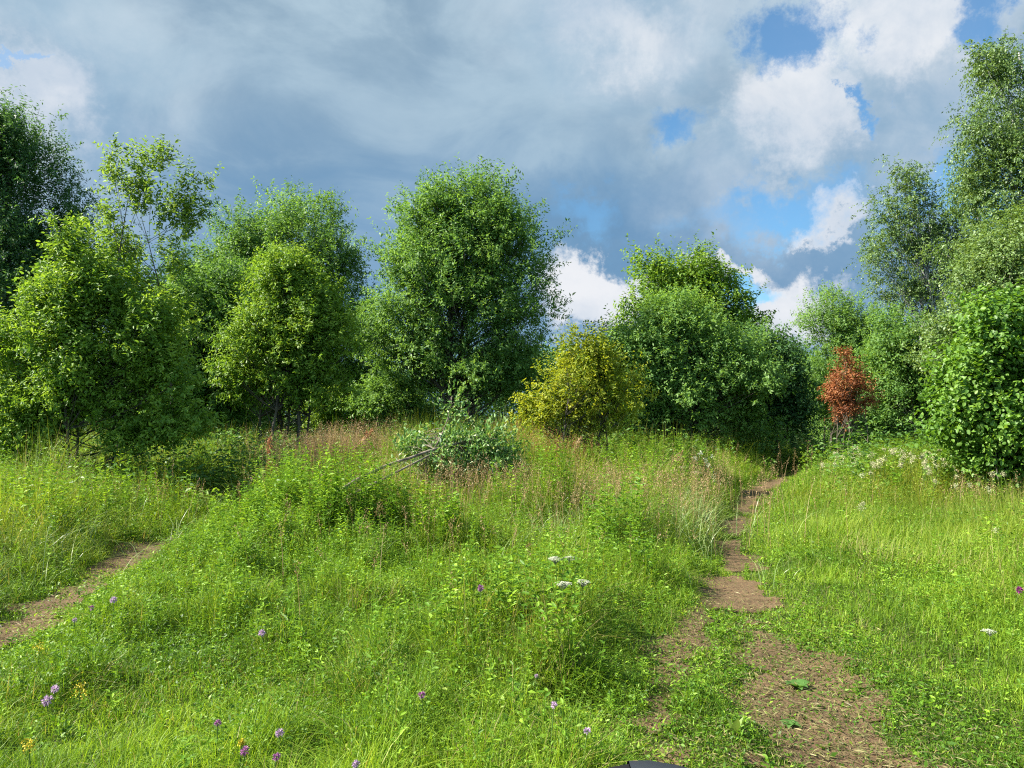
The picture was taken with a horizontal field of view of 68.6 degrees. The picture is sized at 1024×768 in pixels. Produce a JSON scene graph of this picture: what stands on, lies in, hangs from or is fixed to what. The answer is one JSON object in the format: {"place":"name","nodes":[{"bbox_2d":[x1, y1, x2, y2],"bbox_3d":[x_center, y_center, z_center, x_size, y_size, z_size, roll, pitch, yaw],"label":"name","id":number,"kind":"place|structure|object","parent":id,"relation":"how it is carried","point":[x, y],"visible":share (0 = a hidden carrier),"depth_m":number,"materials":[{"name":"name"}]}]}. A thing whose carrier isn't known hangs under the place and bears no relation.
{"place":"outdoors","nodes":[
{"label":"outdoors","id":0,"kind":"place"},
{"bbox_2d":[0,536,176,647],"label":"dirt path","id":1,"kind":"structure","parent":0,"point":[113,559],"depth_m":7.26,"materials":[{"name":"soil"}]},
{"bbox_2d":[0,416,1023,767],"bbox_3d":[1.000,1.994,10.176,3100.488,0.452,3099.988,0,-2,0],"label":"ground","id":2,"kind":"structure","parent":0,"point":[894,738],"depth_m":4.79,"materials":[{"name":"green plant"}]},
{"bbox_2d":[19,737,38,767],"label":"yellow flower","id":3,"kind":"object","parent":2,"relation":"on","point":[28,745],"visible":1,"depth_m":3.31,"materials":[{"name":"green plant"}]},
{"bbox_2d":[32,640,49,659],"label":"yellow flower","id":4,"kind":"object","parent":2,"relation":"on","point":[39,648],"visible":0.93,"depth_m":4.99,"materials":[{"name":"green plant"}]},
{"bbox_2d":[41,695,52,718],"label":"clover flower","id":5,"kind":"object","parent":2,"relation":"on","point":[46,697],"visible":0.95,"depth_m":4.13,"materials":[{"name":"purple plant"}]},
{"bbox_2d":[50,684,60,712],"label":"clover flower","id":6,"kind":"object","parent":2,"relation":"on","point":[56,688],"visible":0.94,"depth_m":4.22,"materials":[{"name":"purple plant"}]},
{"bbox_2d":[0,84,139,417],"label":"willow tree","id":7,"kind":"object","parent":2,"relation":"on","point":[18,148],"visible":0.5,"depth_m":23.98,"materials":[{"name":"green plant"}]},
{"bbox_2d":[70,672,90,713],"bbox_3d":[-2.429,1.743,4.216,0.097,0.244,0.109,2,-3,-36],"label":"yellow flower","id":8,"kind":"object","parent":2,"relation":"on","point":[79,692],"visible":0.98,"depth_m":4.21,"materials":[{"name":"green plant"}]},
{"bbox_2d":[110,597,116,619],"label":"clover flower","id":9,"kind":"object","parent":2,"relation":"on","point":[111,600],"visible":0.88,"depth_m":5.78,"materials":[{"name":"purple plant"}]},
{"bbox_2d":[0,208,234,485],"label":"goat willow shrub","id":10,"kind":"object","parent":2,"relation":"on","point":[71,299],"visible":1,"depth_m":13.22,"materials":[{"name":"green plant"}]},
{"bbox_2d":[95,231,205,413],"bbox_3d":[-14.937,-1.565,29.593,8.107,9.138,8.091,0,-2,0],"label":"alder tree","id":11,"kind":"object","parent":2,"relation":"on","point":[158,272],"visible":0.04,"depth_m":29.48,"materials":[{"name":"green plant"}]},
{"bbox_2d":[83,132,225,463],"bbox_3d":[-7.644,-1.406,15.551,2.831,7.740,2.483,-2,-3,37],"label":"leafy sapling tree","id":12,"kind":"object","parent":2,"relation":"on","point":[184,214],"visible":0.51,"depth_m":15.60,"materials":[{"name":"green plant"}]},
{"bbox_2d":[168,735,195,744],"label":"dock plant","id":13,"kind":"object","parent":2,"relation":"on","point":[186,739],"visible":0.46,"depth_m":3.76,"materials":[{"name":"green plant"}]},
{"bbox_2d":[126,246,269,445],"bbox_3d":[-8.524,-0.446,20.065,3.955,6.261,3.371,0,-2,0],"label":"willow shrub","id":14,"kind":"object","parent":2,"relation":"on","point":[219,288],"visible":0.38,"depth_m":19.70,"materials":[{"name":"green plant"}]},
{"bbox_2d":[214,719,223,756],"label":"clover flower","id":15,"kind":"object","parent":2,"relation":"on","point":[216,721],"visible":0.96,"depth_m":3.53,"materials":[{"name":"purple plant"}]},
{"bbox_2d":[237,738,245,767],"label":"yellow flower","id":16,"kind":"object","parent":2,"relation":"on","point":[241,742],"visible":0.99,"depth_m":3.40,"materials":[{"name":"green plant"}]},
{"bbox_2d":[240,745,248,767],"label":"clover flower","id":17,"kind":"object","parent":2,"relation":"on","point":[243,752],"visible":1,"depth_m":3.37,"materials":[{"name":"purple plant"}]},
{"bbox_2d":[258,629,266,650],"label":"clover flower","id":18,"kind":"object","parent":2,"relation":"on","point":[262,631],"visible":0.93,"depth_m":5.05,"materials":[{"name":"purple plant"}]},
{"bbox_2d":[266,435,273,471],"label":"plume grass","id":19,"kind":"object","parent":2,"relation":"on","point":[268,445],"depth_m":11.96,"materials":[{"name":"beige plant"}]},
{"bbox_2d":[273,752,280,767],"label":"clover flower","id":20,"kind":"object","parent":2,"relation":"on","point":[277,754],"visible":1,"depth_m":3.00,"materials":[{"name":"purple plant"}]},
{"bbox_2d":[275,728,284,758],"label":"clover flower","id":21,"kind":"object","parent":2,"relation":"on","point":[278,733],"visible":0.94,"depth_m":3.51,"materials":[{"name":"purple plant"}]},
{"bbox_2d":[143,175,420,437],"bbox_3d":[-7.838,-1.971,24.878,8.787,9.644,6.476,-1,-3,27],"label":"willow tree","id":22,"kind":"object","parent":2,"relation":"on","point":[293,221],"visible":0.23,"depth_m":24.57,"materials":[{"name":"green plant"}]},
{"bbox_2d":[197,236,372,457],"bbox_3d":[-5.715,-0.559,18.965,4.248,6.362,2.873,1,-2,-14],"label":"willow","id":23,"kind":"object","parent":2,"relation":"on","point":[292,326],"visible":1,"depth_m":18.61,"materials":[{"name":"green plant"}]},
{"bbox_2d":[285,383,366,436],"bbox_3d":[-5.662,1.356,22.954,2.194,2.968,2.164,2,-3,-42],"label":"bushy shrub","id":24,"kind":"object","parent":2,"relation":"on","point":[324,418],"visible":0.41,"depth_m":22.64,"materials":[{"name":"green plant"}]},
{"bbox_2d":[352,760,359,767],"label":"clover flower","id":25,"kind":"object","parent":2,"relation":"on","point":[356,764],"visible":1,"depth_m":3.07,"materials":[{"name":"pink plant"}]},
{"bbox_2d":[350,436,367,458],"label":"plume grass","id":26,"kind":"object","parent":2,"relation":"on","point":[365,439],"depth_m":13.97,"materials":[{"name":"beige plant"}]},
{"bbox_2d":[355,429,373,461],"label":"plume grass","id":27,"kind":"object","parent":2,"relation":"on","point":[370,431],"depth_m":14.46,"materials":[{"name":"beige plant"}]},
{"bbox_2d":[331,368,442,438],"bbox_3d":[-3.675,1.158,22.461,3.025,3.290,2.520,-1,-2,18],"label":"bushy shrub","id":28,"kind":"object","parent":2,"relation":"on","point":[390,400],"visible":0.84,"depth_m":22.23,"materials":[{"name":"green plant"}]},
{"bbox_2d":[418,691,425,727],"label":"clover flower","id":29,"kind":"object","parent":2,"relation":"on","point":[422,693],"visible":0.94,"depth_m":3.69,"materials":[{"name":"purple plant"}]},
{"bbox_2d":[328,379,537,501],"bbox_3d":[-1.389,1.037,12.466,3.943,2.312,2.276,1,-3,-28],"label":"fallen branch","id":30,"kind":"object","parent":2,"relation":"on","point":[472,443],"visible":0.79,"depth_m":12.55,"materials":[{"name":"green plant"}]},
{"bbox_2d":[0,460,881,600],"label":"sedge grass","id":31,"kind":"structure","parent":2,"relation":"on","point":[701,518],"depth_m":9.43,"materials":[{"name":"green plant"}]},
{"bbox_2d":[339,151,577,437],"bbox_3d":[-1.773,-1.959,21.769,7.626,9.328,5.153,0,-2,0],"label":"willow tree","id":32,"kind":"object","parent":2,"relation":"on","point":[481,233],"visible":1,"depth_m":21.41,"materials":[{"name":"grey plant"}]},
{"bbox_2d":[2,326,930,450],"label":"distant woodland","id":33,"kind":"object","parent":2,"relation":"on","point":[514,406],"visible":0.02,"depth_m":35.57,"materials":[{"name":"green plant"}]},
{"bbox_2d":[477,584,483,625],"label":"clover flower","id":34,"kind":"object","parent":2,"relation":"on","point":[480,588],"visible":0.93,"depth_m":4.97,"materials":[{"name":"purple plant"}]},
{"bbox_2d":[479,728,504,753],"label":"dock plant","id":35,"kind":"object","parent":2,"relation":"on","point":[488,738],"visible":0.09,"depth_m":3.62,"materials":[{"name":"green plant"}]},
{"bbox_2d":[0,423,1023,767],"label":"leafy weeds","id":36,"kind":"object","parent":2,"relation":"on","point":[278,495],"visible":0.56,"depth_m":7.38,"materials":[{"name":"green plant"}]},
{"bbox_2d":[0,420,1023,767],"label":"meadow herbs","id":37,"kind":"object","parent":2,"relation":"on","point":[582,726],"visible":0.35,"depth_m":4.86,"materials":[{"name":"green plant"}]},
{"bbox_2d":[0,404,1023,732],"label":"tall grass","id":38,"kind":"structure","parent":2,"relation":"on","point":[632,508],"depth_m":9.22,"materials":[{"name":"green plant"}]},
{"bbox_2d":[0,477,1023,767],"bbox_3d":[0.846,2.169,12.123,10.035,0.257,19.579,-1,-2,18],"label":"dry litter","id":39,"kind":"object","parent":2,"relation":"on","point":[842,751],"visible":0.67,"depth_m":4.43,"materials":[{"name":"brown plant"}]},
{"bbox_2d":[2,416,1022,513],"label":"undergrowth","id":40,"kind":"object","parent":2,"relation":"on","point":[250,462],"visible":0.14,"depth_m":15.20,"materials":[{"name":"green plant"}]},
{"bbox_2d":[1,413,1023,614],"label":"seed head grass","id":41,"kind":"structure","parent":2,"relation":"on","point":[329,442],"depth_m":11.27,"materials":[{"name":"beige plant"}]},
{"bbox_2d":[422,417,627,504],"bbox_3d":[5.041,1.460,15.628,13.281,1.634,5.405,1,-3,-21],"label":"rusty sorrel","id":42,"kind":"object","parent":2,"relation":"on","point":[518,436],"visible":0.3,"depth_m":15.07,"materials":[{"name":"plant"}]},
{"bbox_2d":[544,701,557,761],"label":"clover flower","id":43,"kind":"object","parent":2,"relation":"on","point":[555,704],"visible":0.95,"depth_m":3.35,"materials":[{"name":"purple plant"}]},
{"bbox_2d":[548,556,561,620],"bbox_3d":[0.305,1.557,5.258,0.112,0.687,0.139,0,-2,0],"label":"white umbel","id":44,"kind":"object","parent":2,"relation":"on","point":[553,558],"visible":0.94,"depth_m":5.27,"materials":[{"name":"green plant"}]},
{"bbox_2d":[556,581,571,613],"bbox_3d":[0.344,1.607,5.024,0.121,0.562,0.124,0,-2,0],"label":"white umbel","id":45,"kind":"object","parent":2,"relation":"on","point":[562,584],"visible":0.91,"depth_m":5.02,"materials":[{"name":"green plant"}]},
{"bbox_2d":[570,437,582,473],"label":"plume grass","id":46,"kind":"object","parent":2,"relation":"on","point":[577,442],"depth_m":13.96,"materials":[{"name":"beige plant"}]},
{"bbox_2d":[577,579,589,605],"bbox_3d":[0.512,1.660,5.444,0.125,0.477,0.125,0,-2,0],"label":"white umbel","id":47,"kind":"object","parent":2,"relation":"on","point":[582,584],"visible":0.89,"depth_m":5.45,"materials":[{"name":"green plant"}]},
{"bbox_2d":[507,318,661,470],"bbox_3d":[1.507,0.481,16.061,3.343,3.712,1.924,0,-2,0],"label":"yellow shrub","id":48,"kind":"object","parent":2,"relation":"on","point":[581,370],"visible":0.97,"depth_m":15.82,"materials":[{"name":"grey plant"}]},
{"bbox_2d":[580,727,590,767],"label":"clover flower","id":49,"kind":"object","parent":2,"relation":"on","point":[586,729],"visible":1,"depth_m":3.26,"materials":[{"name":"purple plant"}]},
{"bbox_2d":[609,760,686,767],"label":"vehicle console","id":50,"kind":"object","parent":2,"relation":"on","point":[643,764],"visible":1,"depth_m":0.93,"materials":[{"name":"grey plastic"}]},
{"bbox_2d":[560,282,805,456],"bbox_3d":[4.856,-0.128,21.460,6.952,5.679,3.901,0,-2,0],"label":"willow tree","id":51,"kind":"object","parent":2,"relation":"on","point":[669,338],"visible":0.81,"depth_m":20.91,"materials":[{"name":"green plant"}]},
{"bbox_2d":[606,229,776,432],"bbox_3d":[6.289,-1.171,25.539,6.214,8.240,3.761,0,-2,0],"label":"aspen tree","id":52,"kind":"object","parent":2,"relation":"on","point":[704,276],"visible":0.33,"depth_m":25.30,"materials":[{"name":"green plant"}]},
{"bbox_2d":[726,715,742,734],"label":"dock plant","id":53,"kind":"object","parent":2,"relation":"on","point":[735,726],"visible":0.94,"depth_m":3.90,"materials":[{"name":"green plant"}]},
{"bbox_2d":[710,317,834,455],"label":"alder tree","id":54,"kind":"object","parent":2,"relation":"on","point":[798,407],"visible":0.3,"depth_m":22.93,"materials":[{"name":"green plant"}]},
{"bbox_2d":[781,280,892,450],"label":"willow tree","id":55,"kind":"object","parent":2,"relation":"on","point":[844,324],"visible":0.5,"depth_m":27.77,"materials":[{"name":"green plant"}]},
{"bbox_2d":[816,345,886,462],"bbox_3d":[8.650,0.749,19.111,1.649,3.556,1.261,-1,-3,23],"label":"withered shrub","id":56,"kind":"object","parent":2,"relation":"on","point":[842,398],"visible":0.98,"depth_m":19.07,"materials":[{"name":"red plant"}]},
{"bbox_2d":[839,298,941,450],"bbox_3d":[12.361,0.087,23.035,4.570,5.330,3.320,0,-2,0],"label":"aspen shrub","id":57,"kind":"object","parent":2,"relation":"on","point":[892,373],"visible":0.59,"depth_m":22.51,"materials":[{"name":"green plant"}]},
{"bbox_2d":[841,152,982,347],"bbox_3d":[18.428,-3.503,32.994,7.120,13.306,5.119,0,-2,0],"label":"birch tree","id":58,"kind":"object","parent":2,"relation":"on","point":[918,290],"visible":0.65,"depth_m":32.96,"materials":[{"name":"green plant"}]},
{"bbox_2d":[933,462,940,488],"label":"meadowsweet flower","id":59,"kind":"object","parent":2,"relation":"on","point":[936,471],"visible":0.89,"depth_m":12.15,"materials":[{"name":"beige plant"}]},
{"bbox_2d":[897,196,1023,385],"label":"young birch","id":60,"kind":"object","parent":2,"relation":"on","point":[1006,252],"visible":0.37,"depth_m":18.97,"materials":[{"name":"green plant"}]},
{"bbox_2d":[904,29,1023,307],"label":"birch tree","id":61,"kind":"object","parent":2,"relation":"on","point":[1004,141],"visible":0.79,"depth_m":22.19,"materials":[{"name":"green plant"}]},
{"bbox_2d":[907,278,1023,499],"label":"hazel bush","id":62,"kind":"object","parent":2,"relation":"on","point":[977,419],"visible":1,"depth_m":11.63,"materials":[{"name":"green plant"}]},
{"bbox_2d":[980,629,994,671],"bbox_3d":[3.080,1.742,4.835,0.091,0.318,0.096,0,-2,0],"label":"white umbel","id":63,"kind":"object","parent":2,"relation":"on","point":[989,633],"visible":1,"depth_m":4.84,"materials":[{"name":"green plant"}]},
{"bbox_2d":[1012,586,1022,611],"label":"knapweed flower","id":64,"kind":"object","parent":2,"relation":"on","point":[1018,588],"visible":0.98,"depth_m":6.07,"materials":[{"name":"purple plant"}]},
{"bbox_2d":[0,0,1023,415],"label":"sky","id":65,"kind":"structure","parent":0,"point":[760,124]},
{"bbox_2d":[670,450,682,466],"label":"plume grass","id":66,"kind":"object","parent":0,"point":[676,458],"depth_m":13.45,"materials":[{"name":"beige plant"}]},
{"bbox_2d":[619,576,763,764],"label":"dirt path","id":67,"kind":"structure","parent":0,"point":[730,588],"depth_m":5.39,"materials":[{"name":"soil"}]},
{"bbox_2d":[661,472,956,767],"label":"dirt path","id":68,"kind":"structure","parent":0,"point":[732,563],"depth_m":4.68,"materials":[{"name":"soil"}]},
{"bbox_2d":[778,718,802,728],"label":"plantain plant","id":69,"kind":"object","parent":68,"relation":"on","point":[790,723],"visible":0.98,"depth_m":4.15,"materials":[{"name":"green plant"}]},
{"bbox_2d":[786,679,810,689],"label":"burdock plant","id":70,"kind":"object","parent":68,"relation":"on","point":[802,683],"visible":1,"depth_m":4.75,"materials":[{"name":"green plant"}]}
]}

